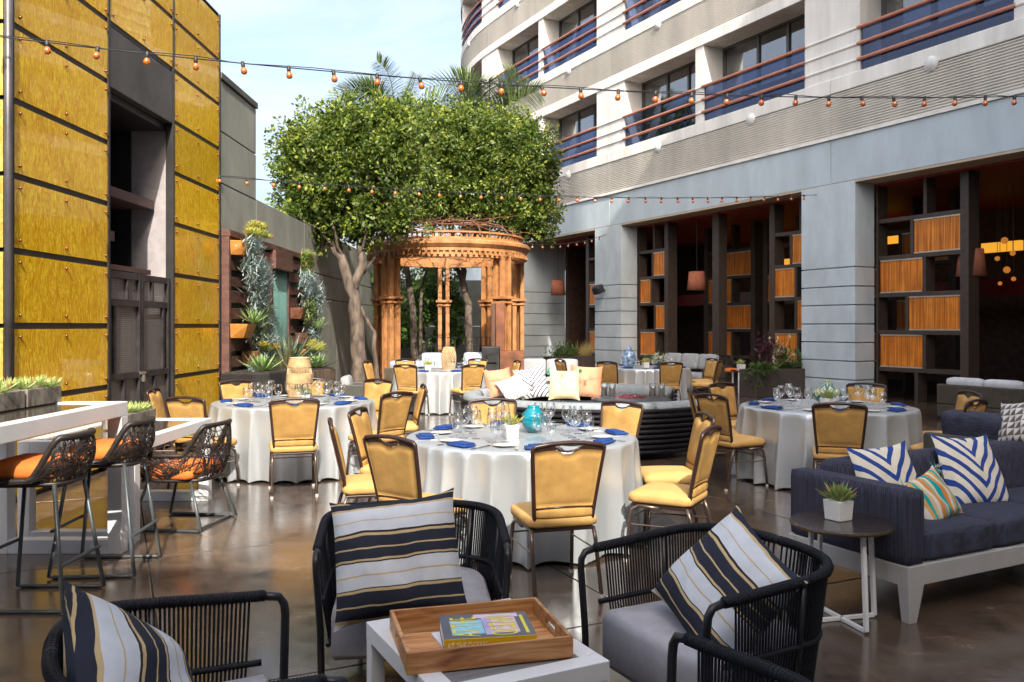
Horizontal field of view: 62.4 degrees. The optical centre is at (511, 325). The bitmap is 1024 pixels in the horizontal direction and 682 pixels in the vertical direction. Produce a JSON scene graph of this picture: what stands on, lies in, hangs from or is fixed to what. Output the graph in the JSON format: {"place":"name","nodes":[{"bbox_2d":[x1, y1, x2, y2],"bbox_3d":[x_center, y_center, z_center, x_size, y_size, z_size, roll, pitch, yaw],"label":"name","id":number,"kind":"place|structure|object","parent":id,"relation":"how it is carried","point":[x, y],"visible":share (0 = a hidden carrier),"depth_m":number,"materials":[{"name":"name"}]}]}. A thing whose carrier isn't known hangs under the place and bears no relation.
{"place":"outdoors","nodes":[
{"label":"outdoors","id":0,"kind":"place"},
{"bbox_2d":[207,0,461,279],"label":"sky","id":1,"kind":"structure","parent":0,"point":[421,36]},
{"bbox_2d":[482,302,523,371],"bbox_3d":[-0.208,0.520,19.900,0.962,2.180,1.400,0,0,0],"label":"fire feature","id":2,"kind":"object","parent":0,"point":[496,355],"visible":0.52,"depth_m":19.30,"materials":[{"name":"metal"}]},
{"bbox_2d":[0,378,1023,681],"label":"patio floor","id":3,"kind":"structure","parent":0,"point":[966,628],"depth_m":5.22,"materials":[{"name":"concrete"}]},
{"bbox_2d":[0,428,105,613],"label":"bar stool","id":4,"kind":"object","parent":3,"relation":"on","point":[24,472],"visible":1,"depth_m":4.80,"materials":[{"name":"orange fabric"}]},
{"bbox_2d":[0,401,127,553],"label":"frame table","id":5,"kind":"object","parent":3,"relation":"on","point":[24,423],"visible":0.88,"depth_m":5.96,"materials":[{"name":"white metal"}]},
{"bbox_2d":[0,378,24,411],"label":"succulent trough","id":6,"kind":"object","parent":5,"relation":"on","point":[11,399],"visible":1,"depth_m":5.43,"materials":[{"name":"concrete"}]},
{"bbox_2d":[0,372,63,406],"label":"succulent trough","id":7,"kind":"object","parent":5,"relation":"on","point":[47,390],"visible":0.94,"depth_m":5.75,"materials":[{"name":"concrete"}]},
{"bbox_2d":[47,416,161,578],"bbox_3d":[-2.691,1.114,5.622,0.562,0.995,0.495,0,0,-3],"label":"bar stool","id":8,"kind":"object","parent":3,"relation":"on","point":[117,451],"visible":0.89,"depth_m":5.46,"materials":[{"name":"orange fabric"}]},
{"bbox_2d":[0,0,220,499],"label":"wall","id":9,"kind":"structure","parent":3,"relation":"on","point":[110,229],"depth_m":9.58,"materials":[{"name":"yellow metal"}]},
{"bbox_2d":[218,175,816,202],"bbox_3d":[1.228,-2.595,16.108,13.115,0.820,0.103,0,0,-29],"label":"string light","id":10,"kind":"object","parent":9,"relation":"hanging from","point":[439,191],"visible":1,"depth_m":15.12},
{"bbox_2d":[18,418,211,542],"bbox_3d":[-3.225,1.232,7.050,0.870,0.755,1.600,0,0,0],"label":"frame table","id":11,"kind":"object","parent":3,"relation":"on","point":[168,429],"visible":0.45,"depth_m":6.42,"materials":[{"name":"white metal"}]},
{"bbox_2d":[101,400,155,429],"bbox_3d":[-3.284,0.744,7.245,0.315,0.219,0.632,0,0,0],"label":"succulent trough","id":12,"kind":"object","parent":11,"relation":"on","point":[137,411],"visible":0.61,"depth_m":7.24,"materials":[{"name":"metal"}]},
{"bbox_2d":[146,387,198,465],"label":"banquet chair","id":13,"kind":"object","parent":3,"relation":"on","point":[155,398],"visible":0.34,"depth_m":9.18,"materials":[{"name":"fabric"}]},
{"bbox_2d":[140,418,237,532],"bbox_3d":[-2.658,1.192,6.893,0.650,0.839,0.638,0,0,9],"label":"woven armchair","id":14,"kind":"object","parent":3,"relation":"on","point":[182,467],"visible":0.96,"depth_m":6.67,"materials":[{"name":"brown wicker"}]},
{"bbox_2d":[41,589,348,681],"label":"rope armchair","id":15,"kind":"object","parent":3,"relation":"on","point":[52,661],"visible":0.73,"depth_m":2.95,"materials":[{"name":"fabric"}]},
{"bbox_2d":[63,579,193,681],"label":"cushion","id":16,"kind":"object","parent":15,"relation":"on","point":[104,641],"visible":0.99,"depth_m":2.37,"materials":[{"name":"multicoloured fabric"}]},
{"bbox_2d":[164,396,239,489],"bbox_3d":[-3.042,1.140,8.329,0.469,0.939,0.567,0,0,19],"label":"banquet chair","id":17,"kind":"object","parent":3,"relation":"on","point":[176,407],"visible":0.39,"depth_m":8.11,"materials":[{"name":"fabric"}]},
{"bbox_2d":[218,379,253,399],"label":"banquet chair","id":18,"kind":"object","parent":3,"relation":"on","point":[228,389],"visible":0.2,"depth_m":10.55,"materials":[{"name":"fabric"}]},
{"bbox_2d":[222,368,304,394],"bbox_3d":[-3.901,1.163,13.625,1.097,0.895,1.350,0,0,0],"label":"planter box","id":19,"kind":"object","parent":3,"relation":"on","point":[277,377],"visible":0.23,"depth_m":12.96,"materials":[{"name":"metal"}]},
{"bbox_2d":[235,352,284,370],"bbox_3d":[-3.958,0.566,13.319,0.814,0.338,0.756,0,0,0],"label":"agave plant","id":20,"kind":"object","parent":19,"relation":"in","point":[259,361],"visible":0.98,"depth_m":13.27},
{"bbox_2d":[271,336,330,365],"bbox_3d":[-3.916,0.426,15.025,1.402,0.578,1.506,0,0,0],"label":"agave plant","id":21,"kind":"object","parent":19,"relation":"in","point":[299,350],"visible":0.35,"depth_m":14.92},
{"bbox_2d":[221,219,335,380],"bbox_3d":[-4.042,-0.078,15.515,0.896,3.367,5.450,0,0,0],"label":"planted frame","id":22,"kind":"object","parent":3,"relation":"on","point":[273,311],"visible":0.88,"depth_m":13.89,"materials":[{"name":"green plant"}]},
{"bbox_2d":[268,397,319,498],"bbox_3d":[-2.119,1.140,8.178,0.469,0.939,0.567,0,0,-17],"label":"banquet chair","id":23,"kind":"object","parent":3,"relation":"on","point":[293,430],"visible":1,"depth_m":7.97,"materials":[{"name":"fabric"}]},
{"bbox_2d":[221,72,373,381],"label":"garden wall","id":24,"kind":"structure","parent":3,"relation":"on","point":[241,205],"depth_m":15.81,"materials":[{"name":"grey concrete"}]},
{"bbox_2d":[285,366,334,394],"bbox_3d":[-3.751,1.192,16.249,0.898,0.835,2.692,0,0,0],"label":"planter box","id":25,"kind":"object","parent":3,"relation":"on","point":[327,373],"visible":0.22,"depth_m":15.46,"materials":[{"name":"wood"}]},
{"bbox_2d":[327,417,376,504],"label":"banquet chair","id":26,"kind":"object","parent":3,"relation":"on","point":[357,485],"visible":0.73,"depth_m":6.00,"materials":[{"name":"fabric"}]},
{"bbox_2d":[262,85,451,381],"bbox_3d":[-3.598,-1.970,19.428,4.458,7.195,3.391,0,0,0],"label":"ficus tree","id":27,"kind":"object","parent":3,"relation":"on","point":[352,143],"visible":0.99,"depth_m":18.92,"materials":[{"name":"green plant"}]},
{"bbox_2d":[335,375,381,395],"bbox_3d":[-2.785,1.229,15.501,0.810,0.642,0.900,0,0,-6],"label":"lounge sofa","id":28,"kind":"object","parent":3,"relation":"on","point":[351,388],"visible":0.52,"depth_m":15.05,"materials":[{"name":"grey fabric"}]},
{"bbox_2d":[347,406,372,502],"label":"banquet chair","id":29,"kind":"object","parent":3,"relation":"on","point":[360,427],"visible":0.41,"depth_m":6.83,"materials":[{"name":"fabric"}]},
{"bbox_2d":[324,50,422,237],"bbox_3d":[-4.539,-3.679,27.723,3.413,10.592,1.047,0,0,0],"label":"palm tree","id":30,"kind":"object","parent":3,"relation":"on","point":[367,84],"visible":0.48,"depth_m":27.58,"materials":[{"name":"green plant"}]},
{"bbox_2d":[363,378,393,446],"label":"banquet chair","id":31,"kind":"object","parent":3,"relation":"on","point":[373,390],"visible":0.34,"depth_m":10.74,"materials":[{"name":"fabric"}]},
{"bbox_2d":[346,391,413,474],"bbox_3d":[-1.390,1.140,8.833,0.567,0.939,0.469,0,0,38],"label":"banquet chair","id":32,"kind":"object","parent":3,"relation":"on","point":[393,414],"visible":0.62,"depth_m":8.71,"materials":[{"name":"fabric"}]},
{"bbox_2d":[393,364,429,414],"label":"banquet chair","id":33,"kind":"object","parent":3,"relation":"on","point":[407,379],"visible":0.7,"depth_m":14.88,"materials":[{"name":"fabric"}]},
{"bbox_2d":[312,499,511,673],"bbox_3d":[-0.473,1.256,4.041,0.895,0.708,0.781,0,0,-7],"label":"rope armchair","id":34,"kind":"object","parent":3,"relation":"on","point":[488,579],"visible":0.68,"depth_m":3.98,"materials":[{"name":"fabric"}]},
{"bbox_2d":[329,488,466,632],"bbox_3d":[-0.500,1.010,3.680,0.587,0.544,0.260,-6,-17,-6],"label":"cushion","id":35,"kind":"object","parent":34,"relation":"on","point":[389,556],"visible":0.97,"depth_m":3.59,"materials":[{"name":"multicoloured fabric"}]},
{"bbox_2d":[398,383,426,444],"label":"banquet chair","id":36,"kind":"object","parent":3,"relation":"on","point":[412,426],"visible":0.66,"depth_m":9.65,"materials":[{"name":"fabric"}]},
{"bbox_2d":[363,434,471,562],"bbox_3d":[-0.594,1.140,5.423,0.469,0.939,0.567,0,0,38],"label":"banquet chair","id":37,"kind":"object","parent":3,"relation":"on","point":[395,472],"visible":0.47,"depth_m":5.24,"materials":[{"name":"fabric"}]},
{"bbox_2d":[400,267,454,352],"bbox_3d":[-2.765,-0.339,26.444,1.953,3.902,2.358,0,0,0],"label":"shrub","id":38,"kind":"object","parent":3,"relation":"on","point":[429,313],"visible":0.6,"depth_m":26.03,"materials":[{"name":"green plant"}]},
{"bbox_2d":[364,88,497,359],"bbox_3d":[-2.350,-2.583,24.551,4.530,8.406,3.561,0,0,-20],"label":"ficus tree","id":39,"kind":"object","parent":3,"relation":"on","point":[439,117],"visible":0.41,"depth_m":24.03,"materials":[{"name":"green plant"}]},
{"bbox_2d":[412,337,455,367],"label":"wire lounge chair","id":40,"kind":"object","parent":3,"relation":"on","point":[435,357],"visible":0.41,"depth_m":22.80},
{"bbox_2d":[400,280,480,365],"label":"back wall","id":41,"kind":"structure","parent":3,"relation":"on","point":[474,289],"depth_m":29.20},
{"bbox_2d":[366,204,534,381],"bbox_3d":[-1.685,-0.738,22.619,4.500,4.696,4.420,0,0,-28],"label":"round gazebo","id":42,"kind":"object","parent":3,"relation":"on","point":[499,262],"visible":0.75,"depth_m":21.30,"materials":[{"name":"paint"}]},
{"bbox_2d":[431,268,471,348],"bbox_3d":[-2.085,-0.403,27.572,1.606,4.027,2.224,0,0,0],"label":"shrub","id":43,"kind":"object","parent":3,"relation":"on","point":[456,309],"visible":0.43,"depth_m":27.08,"materials":[{"name":"green plant"}]},
{"bbox_2d":[449,364,484,414],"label":"banquet chair","id":44,"kind":"object","parent":3,"relation":"on","point":[471,378],"visible":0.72,"depth_m":14.95,"materials":[{"name":"fabric"}]},
{"bbox_2d":[413,61,545,351],"bbox_3d":[-1.066,-3.540,27.673,4.423,10.310,1.188,0,0,0],"label":"palm tree","id":45,"kind":"object","parent":3,"relation":"on","point":[514,95],"visible":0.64,"depth_m":27.60,"materials":[{"name":"green plant"}]},
{"bbox_2d":[366,598,609,681],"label":"coffee table","id":46,"kind":"object","parent":3,"relation":"on","point":[584,663],"visible":0.41,"depth_m":2.98,"materials":[{"name":"white metal"}]},
{"bbox_2d":[390,597,572,674],"bbox_3d":[-0.130,1.153,3.175,0.600,0.075,0.459,0,0,-15],"label":"wooden tray","id":47,"kind":"object","parent":46,"relation":"on","point":[420,649],"visible":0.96,"depth_m":3.03,"materials":[{"name":"brown wood"}]},
{"bbox_2d":[431,632,442,647],"bbox_3d":[-0.100,1.173,3.170,0.350,0.009,0.250,0,0,-22],"label":"book","id":48,"kind":"object","parent":47,"relation":"on","point":[436,636],"visible":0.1,"depth_m":3.17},
{"bbox_2d":[439,611,536,647],"bbox_3d":[-0.095,1.142,3.155,0.335,0.054,0.256,0,0,-9],"label":"book","id":49,"kind":"object","parent":48,"relation":"on","point":[469,630],"visible":0.77,"depth_m":3.12,"materials":[{"name":"paper"}]},
{"bbox_2d":[468,398,516,423],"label":"banquet chair","id":50,"kind":"object","parent":3,"relation":"on","point":[482,407],"visible":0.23,"depth_m":7.85,"materials":[{"name":"fabric"}]},
{"bbox_2d":[434,99,567,351],"bbox_3d":[-0.392,-2.528,24.219,4.117,8.300,4.032,0,0,0],"label":"ficus tree","id":51,"kind":"object","parent":3,"relation":"on","point":[515,159],"visible":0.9,"depth_m":23.58,"materials":[{"name":"green plant"}]},
{"bbox_2d":[524,358,577,377],"bbox_3d":[0.771,1.159,19.595,1.700,0.782,0.810,0,0,9],"label":"lounge sofa","id":52,"kind":"object","parent":3,"relation":"on","point":[535,363],"visible":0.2,"depth_m":19.76,"materials":[{"name":"white fabric"}]},
{"bbox_2d":[510,440,605,597],"bbox_3d":[0.260,1.140,5.201,0.469,0.939,0.567,0,0,-16],"label":"banquet chair","id":53,"kind":"object","parent":3,"relation":"on","point":[564,491],"visible":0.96,"depth_m":4.99,"materials":[{"name":"fabric"}]},
{"bbox_2d":[544,339,595,366],"bbox_3d":[1.917,1.010,27.737,2.253,1.201,0.933,0,0,-27],"label":"shrub planter","id":54,"kind":"object","parent":3,"relation":"on","point":[585,357],"visible":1,"depth_m":27.60,"materials":[{"name":"green plant"}]},
{"bbox_2d":[460,384,709,454],"bbox_3d":[1.111,1.225,11.751,3.674,0.610,3.685,0,0,0],"label":"curved sofa","id":55,"kind":"object","parent":3,"relation":"on","point":[666,426],"visible":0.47,"depth_m":10.13,"materials":[{"name":"black wicker"}]},
{"bbox_2d":[483,367,510,397],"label":"cushion","id":56,"kind":"object","parent":55,"relation":"on","point":[492,377],"visible":0.73,"depth_m":12.49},
{"bbox_2d":[495,373,532,398],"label":"cushion","id":57,"kind":"object","parent":55,"relation":"on","point":[514,386],"visible":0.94,"depth_m":12.29,"materials":[{"name":"white fabric"}]},
{"bbox_2d":[513,365,548,399],"bbox_3d":[0.286,0.866,12.750,0.515,0.524,0.173,-9,-23,1],"label":"cushion","id":58,"kind":"object","parent":55,"relation":"on","point":[534,380],"visible":0.79,"depth_m":12.69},
{"bbox_2d":[546,368,581,399],"bbox_3d":[0.780,0.864,12.605,0.564,0.515,0.172,0,-20,5],"label":"cushion","id":59,"kind":"object","parent":55,"relation":"on","point":[564,384],"visible":1,"depth_m":12.54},
{"bbox_2d":[570,364,602,396],"bbox_3d":[1.122,0.856,12.950,0.536,0.524,0.172,3,-17,11],"label":"cushion","id":60,"kind":"object","parent":55,"relation":"on","point":[589,378],"visible":0.62,"depth_m":12.88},
{"bbox_2d":[597,361,627,383],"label":"banquet chair","id":61,"kind":"object","parent":3,"relation":"on","point":[609,374],"visible":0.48,"depth_m":16.20,"materials":[{"name":"fabric"}]},
{"bbox_2d":[599,400,644,439],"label":"banquet chair","id":62,"kind":"object","parent":3,"relation":"on","point":[628,418],"visible":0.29,"depth_m":7.53,"materials":[{"name":"fabric"}]},
{"bbox_2d":[591,394,670,402],"bbox_3d":[1.620,1.274,11.500,1.080,0.672,1.080,0,0,0],"label":"fire table","id":63,"kind":"object","parent":3,"relation":"on","point":[629,397],"visible":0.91,"depth_m":11.29,"materials":[{"name":"stone"}]},
{"bbox_2d":[653,362,682,399],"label":"banquet chair","id":64,"kind":"object","parent":3,"relation":"on","point":[669,375],"visible":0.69,"depth_m":15.90,"materials":[{"name":"fabric"}]},
{"bbox_2d":[623,424,721,561],"bbox_3d":[1.110,1.140,5.822,0.567,0.939,0.469,0,0,29],"label":"banquet chair","id":65,"kind":"object","parent":3,"relation":"on","point":[650,496],"visible":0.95,"depth_m":5.70,"materials":[{"name":"fabric"}]},
{"bbox_2d":[641,411,714,531],"bbox_3d":[1.241,1.140,6.582,0.567,0.939,0.469,0,0,-4],"label":"banquet chair","id":66,"kind":"object","parent":3,"relation":"on","point":[673,474],"visible":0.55,"depth_m":6.50,"materials":[{"name":"fabric"}]},
{"bbox_2d":[665,353,724,388],"bbox_3d":[4.421,1.129,21.597,0.810,0.842,1.900,0,0,-39],"label":"lounge sofa","id":67,"kind":"object","parent":3,"relation":"on","point":[695,363],"visible":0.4,"depth_m":21.50,"materials":[{"name":"grey fabric"}]},
{"bbox_2d":[578,522,833,681],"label":"rope armchair","id":68,"kind":"object","parent":3,"relation":"on","point":[637,637],"visible":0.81,"depth_m":3.40,"materials":[{"name":"fabric"}]},
{"bbox_2d":[651,504,808,650],"bbox_3d":[0.850,1.045,3.370,0.265,0.534,0.556,38,7,-26],"label":"cushion","id":69,"kind":"object","parent":68,"relation":"on","point":[731,553],"visible":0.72,"depth_m":3.30,"materials":[{"name":"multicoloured fabric"}]},
{"bbox_2d":[708,382,737,428],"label":"banquet chair","id":70,"kind":"object","parent":3,"relation":"on","point":[728,391],"visible":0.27,"depth_m":10.07,"materials":[{"name":"fabric"}]},
{"bbox_2d":[696,393,768,490],"bbox_3d":[2.226,1.140,8.539,0.567,0.939,0.469,0,0,-28],"label":"banquet chair","id":71,"kind":"object","parent":3,"relation":"on","point":[718,409],"visible":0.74,"depth_m":8.37,"materials":[{"name":"fabric"}]},
{"bbox_2d":[666,632,811,681],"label":"rope armchair","id":72,"kind":"object","parent":3,"relation":"on","point":[721,653],"visible":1,"depth_m":2.48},
{"bbox_2d":[739,330,804,397],"bbox_3d":[5.946,0.836,19.401,1.855,1.548,0.961,0,0,-39],"label":"flower planter","id":73,"kind":"object","parent":3,"relation":"on","point":[758,380],"visible":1,"depth_m":19.31,"materials":[{"name":"grey plant"}]},
{"bbox_2d":[811,402,867,468],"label":"banquet chair","id":74,"kind":"object","parent":3,"relation":"on","point":[836,433],"visible":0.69,"depth_m":7.48,"materials":[{"name":"fabric"}]},
{"bbox_2d":[789,511,894,632],"bbox_3d":[1.800,1.339,4.620,0.541,0.539,0.541,0,0,-14],"label":"side table","id":75,"kind":"object","parent":3,"relation":"on","point":[862,527],"visible":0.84,"depth_m":4.55,"materials":[{"name":"grey metal"}]},
{"bbox_2d":[815,481,857,521],"bbox_3d":[1.812,0.961,4.662,0.225,0.213,0.199,0,0,-29],"label":"succulent pot","id":76,"kind":"object","parent":75,"relation":"on","point":[838,502],"visible":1,"depth_m":4.62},
{"bbox_2d":[846,382,886,402],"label":"banquet chair","id":77,"kind":"object","parent":3,"relation":"on","point":[880,388],"visible":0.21,"depth_m":10.00,"materials":[{"name":"fabric"}]},
{"bbox_2d":[789,440,1023,624],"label":"sofa","id":78,"kind":"object","parent":3,"relation":"on","point":[915,551],"visible":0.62,"depth_m":4.84,"materials":[{"name":"blue fabric"}]},
{"bbox_2d":[846,441,917,484],"bbox_3d":[2.310,0.955,5.195,0.464,0.474,0.182,-4,-21,-15],"label":"cushion","id":79,"kind":"object","parent":78,"relation":"on","point":[891,464],"visible":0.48,"depth_m":5.17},
{"bbox_2d":[893,461,963,519],"bbox_3d":[2.492,1.009,5.028,0.467,0.361,0.138,-15,-20,-34],"label":"cushion","id":80,"kind":"object","parent":78,"relation":"on","point":[941,501],"visible":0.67,"depth_m":4.99,"materials":[{"name":"multicoloured fabric"}]},
{"bbox_2d":[930,434,1009,503],"bbox_3d":[2.986,0.955,5.498,0.515,0.524,0.194,3,-25,-19],"label":"cushion","id":81,"kind":"object","parent":78,"relation":"on","point":[970,469],"visible":0.88,"depth_m":5.43,"materials":[{"name":"fabric"}]},
{"bbox_2d":[910,399,987,449],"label":"banquet chair","id":82,"kind":"object","parent":3,"relation":"on","point":[981,405],"visible":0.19,"depth_m":7.81,"materials":[{"name":"fabric"}]},
{"bbox_2d":[923,390,982,433],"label":"banquet chair","id":83,"kind":"object","parent":3,"relation":"on","point":[962,399],"visible":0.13,"depth_m":8.85,"materials":[{"name":"fabric"}]},
{"bbox_2d":[923,409,1002,447],"bbox_3d":[4.534,1.159,7.402,0.810,0.782,1.500,0,0,-27],"label":"lounge sofa","id":84,"kind":"object","parent":3,"relation":"on","point":[956,423],"visible":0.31,"depth_m":7.57,"materials":[{"name":"blue fabric"}]},
{"bbox_2d":[998,403,1023,442],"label":"cushion","id":85,"kind":"object","parent":84,"relation":"on","point":[1012,423],"visible":0.88,"depth_m":7.20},
{"bbox_2d":[937,377,1023,416],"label":"lounge sofa","id":86,"kind":"object","parent":3,"relation":"on","point":[995,393],"visible":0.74,"depth_m":13.73,"materials":[{"name":"fabric"}]},
{"bbox_2d":[141,373,945,628],"bbox_3d":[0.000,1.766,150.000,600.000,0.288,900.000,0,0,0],"label":"ground","id":87,"kind":"structure","parent":0,"point":[895,385],"depth_m":21.54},
{"bbox_2d":[460,0,1023,402],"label":"hotel building","id":88,"kind":"structure","parent":87,"relation":"on","point":[844,276],"depth_m":21.50,"materials":[{"name":"white concrete"}]},
{"bbox_2d":[0,35,1023,106],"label":"string light","id":89,"kind":"object","parent":88,"relation":"hanging from","point":[146,61],"visible":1,"depth_m":8.42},
{"bbox_2d":[512,34,537,65],"bbox_3d":[0.820,-10.150,32.836,0.100,2.078,3.350,0,0,-27],"label":"window","id":90,"kind":"structure","parent":88,"relation":"in","point":[526,49],"depth_m":33.39,"materials":[{"name":"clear glass"}]},
{"bbox_2d":[559,103,596,139],"bbox_3d":[2.566,-6.555,29.445,0.100,2.068,3.540,0,0,-27],"label":"window","id":91,"kind":"structure","parent":88,"relation":"in","point":[584,119],"depth_m":29.79,"materials":[{"name":"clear glass"}]},
{"bbox_2d":[559,0,596,39],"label":"window","id":92,"kind":"structure","parent":88,"relation":"in","point":[586,12],"depth_m":29.79,"materials":[{"name":"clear glass"}]},
{"bbox_2d":[642,61,694,107],"bbox_3d":[4.872,-6.555,24.969,0.100,2.068,3.350,0,0,-27],"label":"window","id":93,"kind":"structure","parent":88,"relation":"in","point":[681,79],"depth_m":25.22,"materials":[{"name":"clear glass"}]},
{"bbox_2d":[687,271,706,289],"bbox_3d":[5.340,-2.063,24.408,0.560,2.054,0.560,0,0,0],"label":"pendant lamp","id":94,"kind":"object","parent":88,"relation":"hanging from","point":[696,280],"visible":1,"depth_m":24.19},
{"bbox_2d":[723,13,804,76],"bbox_3d":[6.667,-6.555,21.602,0.210,2.068,3.540,0,0,-27],"label":"window","id":95,"kind":"structure","parent":88,"relation":"in","point":[770,43],"depth_m":21.78,"materials":[{"name":"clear glass"}]},
{"bbox_2d":[881,0,922,15],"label":"window","id":96,"kind":"structure","parent":88,"relation":"in","point":[887,6],"depth_m":18.34,"materials":[{"name":"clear glass"}]},
{"bbox_2d":[956,248,986,276],"bbox_3d":[9.255,-2.045,17.024,0.560,2.089,0.560,0,0,0],"label":"pendant lamp","id":97,"kind":"object","parent":88,"relation":"hanging from","point":[979,270],"visible":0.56,"depth_m":16.79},
{"bbox_2d":[994,186,1015,284],"bbox_3d":[10.913,-1.992,18.688,0.465,2.195,0.150,0,0,0],"label":"globe pendant","id":98,"kind":"object","parent":88,"relation":"hanging from","point":[1004,239],"visible":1,"depth_m":18.68,"materials":[{"name":"orange"}]},
{"bbox_3d":[0.070,1.231,6.520,1.700,0.759,1.700,0,0,0],"label":"round table","id":99,"kind":"object","parent":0,"visible":0},
{"bbox_2d":[406,423,647,569],"bbox_3d":[0.083,1.223,6.529,1.924,0.759,1.977,0,0,0],"label":"tablecloth","id":100,"kind":"object","parent":99,"relation":"on","point":[498,478],"visible":0.57,"depth_m":5.79,"materials":[{"name":"white fabric"}]},
{"bbox_2d":[501,413,522,438],"bbox_3d":[-0.003,0.747,6.368,0.190,0.191,0.190,0,0,37],"label":"succulent pot","id":101,"kind":"object","parent":100,"relation":"on","point":[511,431],"visible":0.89,"depth_m":6.32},
{"bbox_2d":[522,405,545,432],"bbox_3d":[0.170,0.737,6.680,0.196,0.212,0.196,0,0,0],"label":"vase","id":102,"kind":"object","parent":100,"relation":"on","point":[528,420],"visible":0.98,"depth_m":6.61,"materials":[{"name":"teal ceramic"}]},
{"bbox_3d":[-2.450,1.231,9.500,1.700,0.759,1.700,0,0,0],"label":"round table","id":103,"kind":"object","parent":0,"visible":0},
{"bbox_2d":[208,395,376,482],"bbox_3d":[-2.446,1.223,9.520,1.936,0.759,1.931,0,0,0],"label":"tablecloth","id":104,"kind":"object","parent":103,"relation":"on","point":[251,429],"visible":0.55,"depth_m":8.71,"materials":[{"name":"white fabric"}]},
{"bbox_2d":[286,357,312,400],"bbox_3d":[-2.420,0.603,9.620,0.300,0.492,0.300,0,0,0],"label":"woven lantern","id":105,"kind":"object","parent":104,"relation":"on","point":[301,377],"visible":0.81,"depth_m":9.52,"materials":[{"name":"beige wicker"}]},
{"bbox_3d":[3.320,1.231,8.900,1.700,0.759,1.700,0,0,0],"label":"round table","id":106,"kind":"object","parent":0,"visible":0},
{"bbox_2d":[729,399,922,489],"bbox_3d":[3.309,1.224,8.906,1.949,0.760,1.975,0,0,0],"label":"tablecloth","id":107,"kind":"object","parent":106,"relation":"on","point":[787,436],"visible":0.5,"depth_m":8.29,"materials":[{"name":"white fabric"}]},
{"bbox_3d":[-1.350,1.231,16.200,1.700,0.759,1.700,0,0,0],"label":"round table","id":108,"kind":"object","parent":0,"visible":0},
{"bbox_2d":[392,368,487,414],"bbox_3d":[-1.355,1.224,16.182,1.938,0.759,1.953,0,0,0],"label":"tablecloth","id":109,"kind":"object","parent":108,"relation":"on","point":[438,383],"visible":0.29,"depth_m":15.33,"materials":[{"name":"white fabric"}]},
{"bbox_3d":[2.750,1.231,17.300,1.700,0.759,1.700,0,0,0],"label":"round table","id":110,"kind":"object","parent":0,"visible":0},
{"bbox_2d":[618,365,692,400],"bbox_3d":[2.728,1.224,17.292,1.924,0.759,1.912,0,0,0],"label":"tablecloth","id":111,"kind":"object","parent":110,"relation":"on","point":[639,375],"visible":0.39,"depth_m":16.57,"materials":[{"name":"white fabric"}]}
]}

